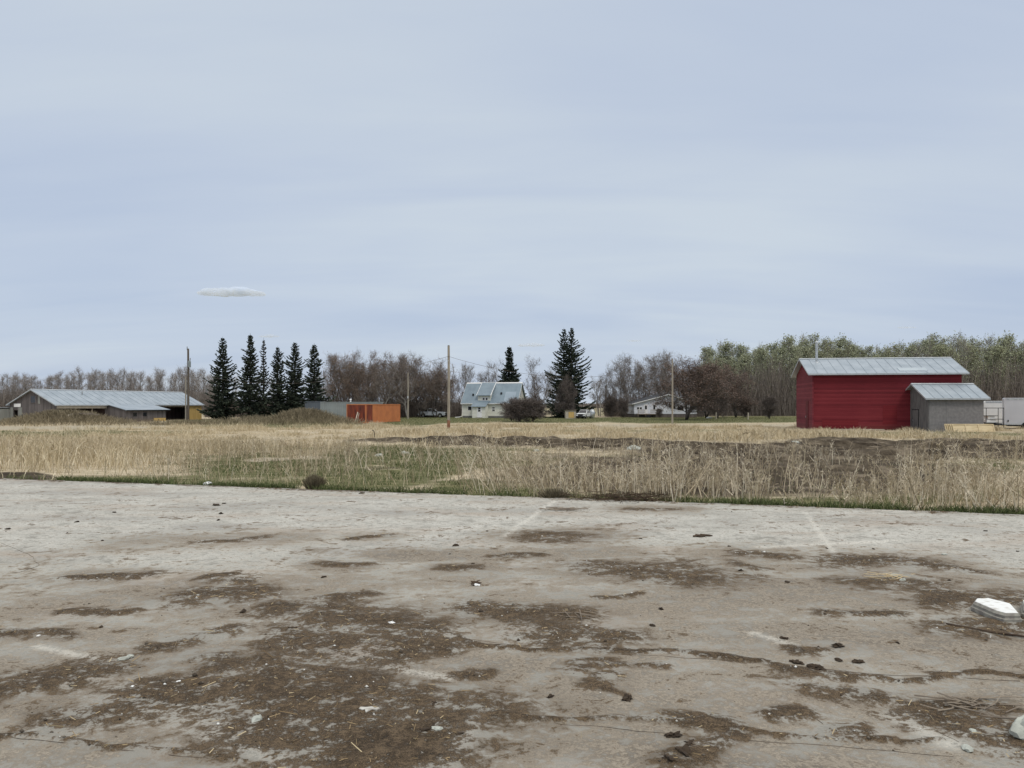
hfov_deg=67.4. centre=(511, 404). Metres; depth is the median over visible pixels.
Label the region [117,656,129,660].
pale stone
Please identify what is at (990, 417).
white crate
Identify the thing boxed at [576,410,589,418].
pickup truck
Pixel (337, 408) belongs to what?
shipping container
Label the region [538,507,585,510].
stick pile
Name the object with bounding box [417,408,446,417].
pickup truck
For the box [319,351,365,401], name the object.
broad tree
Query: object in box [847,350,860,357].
aspen
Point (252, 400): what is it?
spruce
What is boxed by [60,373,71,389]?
aspen
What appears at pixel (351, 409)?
door
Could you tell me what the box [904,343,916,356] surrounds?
aspen
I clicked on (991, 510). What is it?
green grass
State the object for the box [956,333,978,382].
aspen
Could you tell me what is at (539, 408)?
dark shrub
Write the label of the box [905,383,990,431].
grey shed
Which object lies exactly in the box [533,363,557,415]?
bare maple
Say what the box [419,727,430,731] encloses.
dirt clod
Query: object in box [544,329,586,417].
spruce
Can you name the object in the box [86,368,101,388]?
aspen
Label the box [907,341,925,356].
aspen
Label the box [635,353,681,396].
bare maple
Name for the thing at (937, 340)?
aspen
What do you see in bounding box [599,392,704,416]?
undergrowth
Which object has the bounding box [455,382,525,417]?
cream house
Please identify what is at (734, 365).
aspen
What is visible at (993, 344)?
aspen
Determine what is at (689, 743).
dirt clod
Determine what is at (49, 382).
aspen
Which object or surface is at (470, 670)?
straw litter
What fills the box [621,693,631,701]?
dirt clod
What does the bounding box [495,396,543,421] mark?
dark shrub
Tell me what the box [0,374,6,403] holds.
aspen
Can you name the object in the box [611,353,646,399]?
bare maple
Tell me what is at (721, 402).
dark shrub
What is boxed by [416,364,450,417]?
broad tree
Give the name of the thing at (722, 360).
aspen
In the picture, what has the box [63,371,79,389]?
aspen
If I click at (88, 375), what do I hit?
aspen
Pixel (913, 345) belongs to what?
aspen
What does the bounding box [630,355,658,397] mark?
bare maple
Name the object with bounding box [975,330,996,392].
aspen
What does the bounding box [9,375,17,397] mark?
aspen
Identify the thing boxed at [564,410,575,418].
plywood shed
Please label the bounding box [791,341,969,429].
red barn
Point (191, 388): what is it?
aspen
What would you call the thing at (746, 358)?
aspen
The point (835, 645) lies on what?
dirt clod
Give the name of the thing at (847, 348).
aspen
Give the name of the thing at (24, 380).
aspen
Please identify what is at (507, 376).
spruce
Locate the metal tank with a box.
[589,409,594,417]
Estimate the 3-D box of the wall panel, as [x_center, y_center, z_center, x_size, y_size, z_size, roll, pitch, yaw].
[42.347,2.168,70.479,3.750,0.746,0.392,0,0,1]
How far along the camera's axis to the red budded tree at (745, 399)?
148.99 m
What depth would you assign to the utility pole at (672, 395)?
99.90 m
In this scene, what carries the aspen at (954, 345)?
on the ground at (870, 447)
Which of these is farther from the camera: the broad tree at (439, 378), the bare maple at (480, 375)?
the bare maple at (480, 375)
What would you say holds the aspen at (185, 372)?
on the ground at (870, 447)
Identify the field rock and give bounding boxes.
[627,445,640,449]
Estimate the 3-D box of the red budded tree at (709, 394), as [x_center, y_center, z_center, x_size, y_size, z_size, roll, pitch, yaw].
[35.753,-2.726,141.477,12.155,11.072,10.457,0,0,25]
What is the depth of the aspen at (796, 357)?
172.04 m
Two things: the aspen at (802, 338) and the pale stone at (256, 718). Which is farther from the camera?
the aspen at (802, 338)
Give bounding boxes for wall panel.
[952,424,994,431]
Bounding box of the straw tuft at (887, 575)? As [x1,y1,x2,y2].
[864,572,911,579]
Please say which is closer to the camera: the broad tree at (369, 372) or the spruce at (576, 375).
the spruce at (576, 375)
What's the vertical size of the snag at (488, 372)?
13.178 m
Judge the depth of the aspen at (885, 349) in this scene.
190.23 m
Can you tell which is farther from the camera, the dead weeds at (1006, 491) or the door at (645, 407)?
the door at (645, 407)
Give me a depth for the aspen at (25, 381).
212.46 m
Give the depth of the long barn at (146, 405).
113.25 m
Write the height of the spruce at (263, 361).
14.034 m
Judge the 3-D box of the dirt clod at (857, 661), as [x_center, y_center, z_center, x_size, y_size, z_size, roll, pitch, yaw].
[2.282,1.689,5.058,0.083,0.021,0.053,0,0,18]
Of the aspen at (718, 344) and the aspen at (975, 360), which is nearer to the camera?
the aspen at (975, 360)
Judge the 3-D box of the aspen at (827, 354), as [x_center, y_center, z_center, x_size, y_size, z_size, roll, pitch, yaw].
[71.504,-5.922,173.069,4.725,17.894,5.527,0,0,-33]
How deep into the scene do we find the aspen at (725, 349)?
189.67 m
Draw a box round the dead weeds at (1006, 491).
[351,420,1023,512]
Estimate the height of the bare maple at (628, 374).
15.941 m
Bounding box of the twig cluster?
[551,609,608,619]
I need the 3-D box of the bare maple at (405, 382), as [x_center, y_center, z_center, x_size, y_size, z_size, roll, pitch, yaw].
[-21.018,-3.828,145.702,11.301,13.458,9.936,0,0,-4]
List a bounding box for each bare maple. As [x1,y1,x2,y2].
[304,362,349,401]
[343,360,368,399]
[365,360,402,403]
[372,350,427,417]
[453,364,475,412]
[458,365,485,390]
[475,359,504,381]
[523,354,556,408]
[525,374,541,399]
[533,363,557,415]
[583,376,607,415]
[596,369,620,401]
[604,362,627,415]
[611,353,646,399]
[613,352,646,397]
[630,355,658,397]
[631,361,650,396]
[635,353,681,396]
[638,350,675,395]
[647,351,683,396]
[670,354,681,394]
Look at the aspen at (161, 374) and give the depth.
216.01 m
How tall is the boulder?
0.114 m
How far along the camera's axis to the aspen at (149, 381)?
249.95 m
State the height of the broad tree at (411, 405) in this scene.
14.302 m
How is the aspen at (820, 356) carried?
on the ground at (870, 447)
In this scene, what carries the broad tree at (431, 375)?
on the ground at (870, 447)
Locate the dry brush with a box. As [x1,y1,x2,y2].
[0,407,390,426]
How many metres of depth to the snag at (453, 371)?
167.91 m
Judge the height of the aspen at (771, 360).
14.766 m
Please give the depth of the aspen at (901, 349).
201.25 m
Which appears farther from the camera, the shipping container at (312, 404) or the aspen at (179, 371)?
the aspen at (179, 371)
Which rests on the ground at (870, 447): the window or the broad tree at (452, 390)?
the broad tree at (452, 390)
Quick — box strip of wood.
[946,623,1023,637]
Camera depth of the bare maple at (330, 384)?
146.62 m
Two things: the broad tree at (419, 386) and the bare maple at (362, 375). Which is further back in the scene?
the bare maple at (362, 375)
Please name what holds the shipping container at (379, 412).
on the ground at (870, 447)
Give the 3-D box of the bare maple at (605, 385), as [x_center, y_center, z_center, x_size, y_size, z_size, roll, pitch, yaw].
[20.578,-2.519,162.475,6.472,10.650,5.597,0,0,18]
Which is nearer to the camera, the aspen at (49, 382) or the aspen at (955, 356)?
the aspen at (955, 356)
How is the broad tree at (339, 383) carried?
on the ground at (870, 447)
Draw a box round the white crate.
[984,416,994,418]
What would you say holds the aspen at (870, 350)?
on the ground at (870, 447)
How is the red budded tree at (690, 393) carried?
on the ground at (870, 447)
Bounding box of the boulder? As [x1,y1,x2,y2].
[1009,715,1023,739]
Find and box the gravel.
[0,496,1023,766]
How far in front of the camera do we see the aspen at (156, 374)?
219.42 m
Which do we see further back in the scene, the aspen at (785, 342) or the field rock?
the aspen at (785, 342)
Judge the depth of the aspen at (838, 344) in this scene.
193.99 m
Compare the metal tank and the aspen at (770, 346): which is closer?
the metal tank
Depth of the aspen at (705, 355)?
189.72 m
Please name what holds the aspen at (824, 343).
on the ground at (870, 447)
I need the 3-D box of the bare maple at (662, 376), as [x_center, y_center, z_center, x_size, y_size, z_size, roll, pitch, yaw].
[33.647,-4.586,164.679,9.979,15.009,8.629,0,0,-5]
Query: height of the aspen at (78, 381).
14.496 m
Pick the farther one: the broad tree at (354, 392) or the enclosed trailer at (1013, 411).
the broad tree at (354, 392)
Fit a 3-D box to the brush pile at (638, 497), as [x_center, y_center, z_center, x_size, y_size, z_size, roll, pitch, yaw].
[1.861,1.641,13.710,2.907,0.246,1.399,0,0,0]
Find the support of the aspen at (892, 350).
on the ground at (870, 447)
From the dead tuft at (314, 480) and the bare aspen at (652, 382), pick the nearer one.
the dead tuft at (314, 480)
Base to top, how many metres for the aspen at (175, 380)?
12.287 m
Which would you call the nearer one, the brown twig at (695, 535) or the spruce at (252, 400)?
the brown twig at (695, 535)
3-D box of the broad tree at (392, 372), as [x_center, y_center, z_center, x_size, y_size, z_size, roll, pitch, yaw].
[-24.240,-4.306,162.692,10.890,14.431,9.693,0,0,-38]
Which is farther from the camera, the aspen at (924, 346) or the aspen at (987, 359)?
the aspen at (924, 346)
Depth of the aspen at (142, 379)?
253.40 m
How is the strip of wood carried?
on the concrete pad
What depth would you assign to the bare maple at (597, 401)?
163.19 m
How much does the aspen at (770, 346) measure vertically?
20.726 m
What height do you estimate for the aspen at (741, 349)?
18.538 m
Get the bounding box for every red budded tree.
[645,356,741,419]
[673,361,738,417]
[708,368,760,416]
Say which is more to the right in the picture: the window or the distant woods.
the distant woods
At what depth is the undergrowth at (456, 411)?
154.33 m
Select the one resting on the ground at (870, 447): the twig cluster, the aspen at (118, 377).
the aspen at (118, 377)
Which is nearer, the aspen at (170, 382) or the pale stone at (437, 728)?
the pale stone at (437, 728)
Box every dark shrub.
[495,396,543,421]
[499,404,515,420]
[520,392,552,421]
[600,392,618,416]
[615,398,632,417]
[655,408,663,416]
[703,373,730,418]
[739,397,753,416]
[758,395,778,418]
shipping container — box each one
[305,401,324,409]
[320,402,382,418]
[347,404,399,422]
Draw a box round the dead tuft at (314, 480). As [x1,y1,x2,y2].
[302,474,327,488]
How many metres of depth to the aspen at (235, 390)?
204.95 m
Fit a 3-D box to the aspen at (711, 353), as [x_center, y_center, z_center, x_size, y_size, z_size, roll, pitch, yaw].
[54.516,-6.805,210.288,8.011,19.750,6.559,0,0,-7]
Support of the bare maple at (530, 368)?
on the ground at (870, 447)
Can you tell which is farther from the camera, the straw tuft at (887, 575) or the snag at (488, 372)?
the snag at (488, 372)
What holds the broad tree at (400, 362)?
on the ground at (870, 447)
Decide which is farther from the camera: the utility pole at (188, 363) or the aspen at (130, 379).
the aspen at (130, 379)
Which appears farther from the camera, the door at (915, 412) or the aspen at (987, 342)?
the aspen at (987, 342)
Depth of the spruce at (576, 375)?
145.31 m
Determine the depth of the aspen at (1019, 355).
188.59 m
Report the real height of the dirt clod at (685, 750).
0.039 m
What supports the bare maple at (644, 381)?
on the ground at (870, 447)
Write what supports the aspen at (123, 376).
on the ground at (870, 447)
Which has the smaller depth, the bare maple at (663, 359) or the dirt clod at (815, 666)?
the dirt clod at (815, 666)
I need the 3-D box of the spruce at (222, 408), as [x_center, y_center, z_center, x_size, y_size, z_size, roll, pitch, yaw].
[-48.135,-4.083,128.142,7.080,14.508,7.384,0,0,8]
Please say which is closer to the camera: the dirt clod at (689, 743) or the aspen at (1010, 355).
the dirt clod at (689, 743)
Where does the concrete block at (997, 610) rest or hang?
on the concrete pad
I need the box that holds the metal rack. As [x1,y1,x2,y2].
[984,408,1003,427]
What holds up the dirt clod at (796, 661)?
on the concrete pad
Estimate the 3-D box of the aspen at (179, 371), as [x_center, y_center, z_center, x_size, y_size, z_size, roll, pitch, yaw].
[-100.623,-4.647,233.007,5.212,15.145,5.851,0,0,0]
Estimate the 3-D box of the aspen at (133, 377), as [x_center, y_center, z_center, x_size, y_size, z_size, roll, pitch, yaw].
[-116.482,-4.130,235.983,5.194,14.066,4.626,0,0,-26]
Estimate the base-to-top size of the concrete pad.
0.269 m
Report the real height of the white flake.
0.005 m
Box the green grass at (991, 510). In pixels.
[0,417,1023,514]
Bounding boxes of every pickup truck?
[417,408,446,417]
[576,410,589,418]
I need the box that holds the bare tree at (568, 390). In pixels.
[553,370,579,415]
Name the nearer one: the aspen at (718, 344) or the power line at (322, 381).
the power line at (322, 381)
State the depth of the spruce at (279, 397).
126.50 m
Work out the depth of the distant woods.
714.33 m
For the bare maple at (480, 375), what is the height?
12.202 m
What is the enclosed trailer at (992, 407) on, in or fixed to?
on the ground at (870, 447)
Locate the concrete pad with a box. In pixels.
[0,478,1023,767]
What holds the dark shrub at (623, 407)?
on the ground at (870, 447)
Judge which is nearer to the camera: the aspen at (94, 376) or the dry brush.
the dry brush
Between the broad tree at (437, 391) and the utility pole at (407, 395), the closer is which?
the utility pole at (407, 395)
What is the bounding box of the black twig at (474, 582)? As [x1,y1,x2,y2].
[471,580,481,585]
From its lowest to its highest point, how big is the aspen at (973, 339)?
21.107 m
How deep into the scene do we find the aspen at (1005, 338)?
188.19 m
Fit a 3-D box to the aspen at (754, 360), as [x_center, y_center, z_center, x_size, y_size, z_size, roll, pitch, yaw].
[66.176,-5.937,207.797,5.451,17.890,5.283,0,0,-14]
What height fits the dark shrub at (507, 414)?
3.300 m
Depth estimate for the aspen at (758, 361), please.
187.26 m
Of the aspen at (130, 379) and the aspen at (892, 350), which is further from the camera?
the aspen at (130, 379)
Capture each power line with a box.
[189,356,447,383]
[448,356,668,376]
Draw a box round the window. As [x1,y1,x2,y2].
[30,396,35,402]
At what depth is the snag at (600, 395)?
160.03 m
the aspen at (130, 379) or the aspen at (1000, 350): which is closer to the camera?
the aspen at (1000, 350)
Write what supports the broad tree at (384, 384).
on the ground at (870, 447)
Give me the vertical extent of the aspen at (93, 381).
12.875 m
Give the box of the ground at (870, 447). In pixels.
[0,408,1023,510]
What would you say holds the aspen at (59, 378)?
on the ground at (870, 447)
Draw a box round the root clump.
[537,488,571,497]
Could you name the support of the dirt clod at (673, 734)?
on the concrete pad
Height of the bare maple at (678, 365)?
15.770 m
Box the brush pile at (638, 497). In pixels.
[563,490,693,502]
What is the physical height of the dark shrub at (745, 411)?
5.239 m
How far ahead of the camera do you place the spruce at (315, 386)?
126.53 m
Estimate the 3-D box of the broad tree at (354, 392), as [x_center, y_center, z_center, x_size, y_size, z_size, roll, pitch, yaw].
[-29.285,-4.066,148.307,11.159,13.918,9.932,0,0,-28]
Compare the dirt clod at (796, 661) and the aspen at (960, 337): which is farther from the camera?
the aspen at (960, 337)
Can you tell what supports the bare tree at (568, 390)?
on the ground at (870, 447)
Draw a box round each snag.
[450,363,457,400]
[484,363,491,381]
[596,379,603,416]
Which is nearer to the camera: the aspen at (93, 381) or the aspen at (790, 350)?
the aspen at (790, 350)
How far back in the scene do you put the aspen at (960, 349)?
194.69 m
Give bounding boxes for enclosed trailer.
[984,401,1002,424]
[1002,398,1023,427]
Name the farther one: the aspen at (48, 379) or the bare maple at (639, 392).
the aspen at (48, 379)
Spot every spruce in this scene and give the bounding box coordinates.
[196,338,248,419]
[229,335,270,417]
[257,340,276,415]
[259,347,292,416]
[272,342,307,410]
[290,345,336,408]
[498,346,526,397]
[543,327,595,417]
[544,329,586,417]
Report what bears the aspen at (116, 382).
on the ground at (870, 447)
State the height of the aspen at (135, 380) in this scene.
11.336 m
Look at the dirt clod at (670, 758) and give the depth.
3.65 m
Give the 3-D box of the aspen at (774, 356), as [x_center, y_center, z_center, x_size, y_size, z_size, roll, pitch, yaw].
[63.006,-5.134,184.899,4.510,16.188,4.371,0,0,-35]
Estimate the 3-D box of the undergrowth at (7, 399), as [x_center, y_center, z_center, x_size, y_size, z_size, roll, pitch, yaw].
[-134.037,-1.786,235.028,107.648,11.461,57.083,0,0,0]
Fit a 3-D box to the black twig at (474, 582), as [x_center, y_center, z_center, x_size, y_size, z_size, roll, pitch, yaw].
[-0.342,1.683,7.245,0.120,0.034,0.090,0,0,-20]
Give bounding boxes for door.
[347,405,355,420]
[356,405,364,421]
[569,412,573,417]
[644,404,647,413]
[805,401,808,428]
[912,409,918,429]
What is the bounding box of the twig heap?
[914,692,1023,718]
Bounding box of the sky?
[0,0,1023,403]
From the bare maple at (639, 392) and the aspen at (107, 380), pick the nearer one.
the bare maple at (639, 392)
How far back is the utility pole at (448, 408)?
78.89 m
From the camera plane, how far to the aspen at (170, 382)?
234.97 m
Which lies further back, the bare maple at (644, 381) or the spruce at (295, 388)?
the bare maple at (644, 381)
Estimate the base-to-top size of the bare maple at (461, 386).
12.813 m
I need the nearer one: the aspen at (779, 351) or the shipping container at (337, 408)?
the shipping container at (337, 408)
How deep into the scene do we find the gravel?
4.93 m
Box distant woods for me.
[267,403,603,407]
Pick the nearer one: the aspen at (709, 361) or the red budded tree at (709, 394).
the red budded tree at (709, 394)
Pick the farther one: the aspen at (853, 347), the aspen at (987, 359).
the aspen at (853, 347)
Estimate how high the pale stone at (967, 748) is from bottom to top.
0.026 m
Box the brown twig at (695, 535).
[693,534,712,536]
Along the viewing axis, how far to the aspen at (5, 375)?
228.15 m
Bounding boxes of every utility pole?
[185,347,190,420]
[407,372,408,418]
[447,345,449,427]
[671,359,672,422]
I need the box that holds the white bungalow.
[626,394,696,417]
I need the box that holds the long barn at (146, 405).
[0,389,204,421]
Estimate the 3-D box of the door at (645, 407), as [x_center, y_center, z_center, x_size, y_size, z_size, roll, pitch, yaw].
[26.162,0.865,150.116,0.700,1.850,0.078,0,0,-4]
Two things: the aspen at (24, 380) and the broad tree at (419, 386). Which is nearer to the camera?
the broad tree at (419, 386)
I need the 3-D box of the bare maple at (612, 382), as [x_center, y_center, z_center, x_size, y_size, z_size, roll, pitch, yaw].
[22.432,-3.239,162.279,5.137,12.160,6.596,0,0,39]
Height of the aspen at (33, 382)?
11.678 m
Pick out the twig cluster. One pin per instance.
(580, 613)
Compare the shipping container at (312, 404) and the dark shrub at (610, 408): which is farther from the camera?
the dark shrub at (610, 408)
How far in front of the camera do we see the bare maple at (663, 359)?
176.10 m
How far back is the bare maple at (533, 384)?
166.50 m
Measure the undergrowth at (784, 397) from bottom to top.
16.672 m
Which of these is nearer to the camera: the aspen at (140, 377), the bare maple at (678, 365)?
the bare maple at (678, 365)
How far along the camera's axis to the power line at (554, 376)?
86.36 m
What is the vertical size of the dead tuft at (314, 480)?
0.361 m
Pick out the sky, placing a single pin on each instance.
(480, 179)
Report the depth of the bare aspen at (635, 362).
182.70 m
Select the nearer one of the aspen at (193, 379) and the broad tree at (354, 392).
the broad tree at (354, 392)
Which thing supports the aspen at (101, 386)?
on the ground at (870, 447)
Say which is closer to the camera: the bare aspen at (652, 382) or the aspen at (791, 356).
the bare aspen at (652, 382)
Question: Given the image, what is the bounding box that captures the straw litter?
[0,490,1023,767]
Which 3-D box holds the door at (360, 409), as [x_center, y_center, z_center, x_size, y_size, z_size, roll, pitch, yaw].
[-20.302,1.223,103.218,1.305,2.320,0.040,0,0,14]
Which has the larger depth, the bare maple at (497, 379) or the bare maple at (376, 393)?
the bare maple at (497, 379)
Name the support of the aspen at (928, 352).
on the ground at (870, 447)
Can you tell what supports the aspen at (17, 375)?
on the ground at (870, 447)
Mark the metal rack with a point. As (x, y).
(986, 415)
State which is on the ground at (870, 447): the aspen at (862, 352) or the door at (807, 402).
the aspen at (862, 352)
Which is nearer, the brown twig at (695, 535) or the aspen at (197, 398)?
the brown twig at (695, 535)
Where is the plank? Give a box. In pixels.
[832,429,884,429]
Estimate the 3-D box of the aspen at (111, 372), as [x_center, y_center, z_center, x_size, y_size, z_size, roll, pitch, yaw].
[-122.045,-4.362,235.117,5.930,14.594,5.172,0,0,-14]
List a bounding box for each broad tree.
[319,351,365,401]
[322,358,355,401]
[334,350,370,401]
[335,350,386,401]
[357,361,382,399]
[358,353,390,401]
[367,360,404,403]
[374,352,417,414]
[380,351,412,402]
[394,350,431,415]
[398,360,437,417]
[406,359,447,417]
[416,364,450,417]
[423,358,459,416]
[441,368,464,408]
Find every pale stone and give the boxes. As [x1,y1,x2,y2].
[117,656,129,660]
[251,714,261,722]
[432,726,442,730]
[961,744,973,752]
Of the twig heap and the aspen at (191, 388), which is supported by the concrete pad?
the twig heap
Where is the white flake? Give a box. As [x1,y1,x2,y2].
[359,706,379,711]
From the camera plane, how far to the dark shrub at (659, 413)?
145.81 m
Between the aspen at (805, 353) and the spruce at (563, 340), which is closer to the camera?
the spruce at (563, 340)
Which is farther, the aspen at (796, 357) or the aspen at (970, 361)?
the aspen at (970, 361)
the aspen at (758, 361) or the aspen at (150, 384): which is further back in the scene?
the aspen at (150, 384)
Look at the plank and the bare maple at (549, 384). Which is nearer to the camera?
the plank
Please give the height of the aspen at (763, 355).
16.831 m
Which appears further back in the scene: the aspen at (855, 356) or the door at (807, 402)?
the aspen at (855, 356)
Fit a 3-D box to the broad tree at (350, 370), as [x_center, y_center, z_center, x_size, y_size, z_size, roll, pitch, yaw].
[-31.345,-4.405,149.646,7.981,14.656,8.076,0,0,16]
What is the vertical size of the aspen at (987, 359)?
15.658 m
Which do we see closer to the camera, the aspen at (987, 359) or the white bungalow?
the white bungalow
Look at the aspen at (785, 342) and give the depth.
207.71 m
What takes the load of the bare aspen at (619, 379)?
on the ground at (870, 447)
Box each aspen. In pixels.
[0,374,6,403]
[1,373,11,396]
[8,371,21,395]
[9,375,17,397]
[16,376,30,394]
[17,373,29,392]
[28,374,40,388]
[44,375,57,388]
[44,376,55,388]
[55,371,66,388]
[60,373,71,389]
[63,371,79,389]
[73,364,87,389]
[83,371,98,389]
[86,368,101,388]
[87,375,98,389]
[97,371,109,389]
[100,372,113,389]
[106,369,120,390]
[107,369,125,390]
[110,373,121,389]
[119,368,127,390]
[126,371,136,390]
[129,370,139,389]
[133,377,137,390]
[135,370,145,389]
[136,373,145,390]
[144,373,156,390]
[146,377,153,390]
[149,369,167,390]
[151,366,164,390]
[163,373,177,391]
[172,372,179,391]
[175,367,184,391]
[178,362,192,392]
[186,371,198,391]
[189,373,199,396]
[193,379,202,400]
[196,367,209,406]
[230,376,239,391]
[609,361,631,398]
[628,359,643,398]
[640,365,658,395]
[698,347,713,371]
[700,344,717,365]
[703,357,718,374]
[713,357,725,373]
[714,339,739,378]
[716,339,722,354]
[725,358,740,412]
[732,342,747,385]
[733,350,754,395]
[751,351,757,375]
[752,348,768,382]
[753,346,768,394]
[762,339,779,373]
[763,355,779,398]
[770,350,785,385]
[775,336,802,405]
[775,341,787,393]
[777,333,797,379]
[785,345,800,375]
[787,350,802,396]
[794,344,814,357]
[795,334,811,347]
[797,336,814,352]
[807,332,823,357]
[812,349,830,357]
[819,339,837,357]
[821,336,834,357]
[832,332,848,357]
[835,338,855,357]
[842,343,859,357]
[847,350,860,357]
[856,347,867,357]
[864,344,881,357]
[876,345,895,356]
[880,342,903,356]
[896,344,905,356]
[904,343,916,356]
[906,341,924,356]
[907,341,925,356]
[919,338,930,355]
[919,341,936,356]
[923,332,955,356]
[932,342,952,356]
[945,347,961,364]
[948,337,962,362]
[950,333,972,367]
[954,330,966,351]
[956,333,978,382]
[960,336,984,378]
[962,343,980,382]
[962,344,984,389]
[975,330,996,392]
[981,351,997,392]
[983,339,1003,372]
[984,344,1010,400]
[994,330,1019,389]
[1000,338,1021,390]
[1011,348,1023,388]
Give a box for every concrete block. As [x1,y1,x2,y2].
[971,598,1021,621]
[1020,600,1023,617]
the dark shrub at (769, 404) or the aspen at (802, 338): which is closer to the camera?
the dark shrub at (769, 404)
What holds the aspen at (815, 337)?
on the ground at (870, 447)
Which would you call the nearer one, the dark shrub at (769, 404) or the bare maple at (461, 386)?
the dark shrub at (769, 404)
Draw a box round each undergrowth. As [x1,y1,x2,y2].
[0,381,212,413]
[202,393,461,416]
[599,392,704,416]
[696,353,1023,415]
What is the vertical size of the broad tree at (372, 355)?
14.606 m
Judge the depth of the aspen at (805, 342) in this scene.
207.47 m
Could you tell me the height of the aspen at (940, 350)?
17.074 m
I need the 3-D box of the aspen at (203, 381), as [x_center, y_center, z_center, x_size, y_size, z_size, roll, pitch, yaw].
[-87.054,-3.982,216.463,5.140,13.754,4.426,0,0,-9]
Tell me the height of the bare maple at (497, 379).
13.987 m
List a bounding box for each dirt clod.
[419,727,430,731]
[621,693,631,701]
[660,754,675,762]
[664,730,681,737]
[675,745,691,756]
[684,739,694,745]
[789,659,803,664]
[806,663,826,670]
[831,643,843,647]
[852,659,864,662]
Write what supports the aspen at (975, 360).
on the ground at (870, 447)

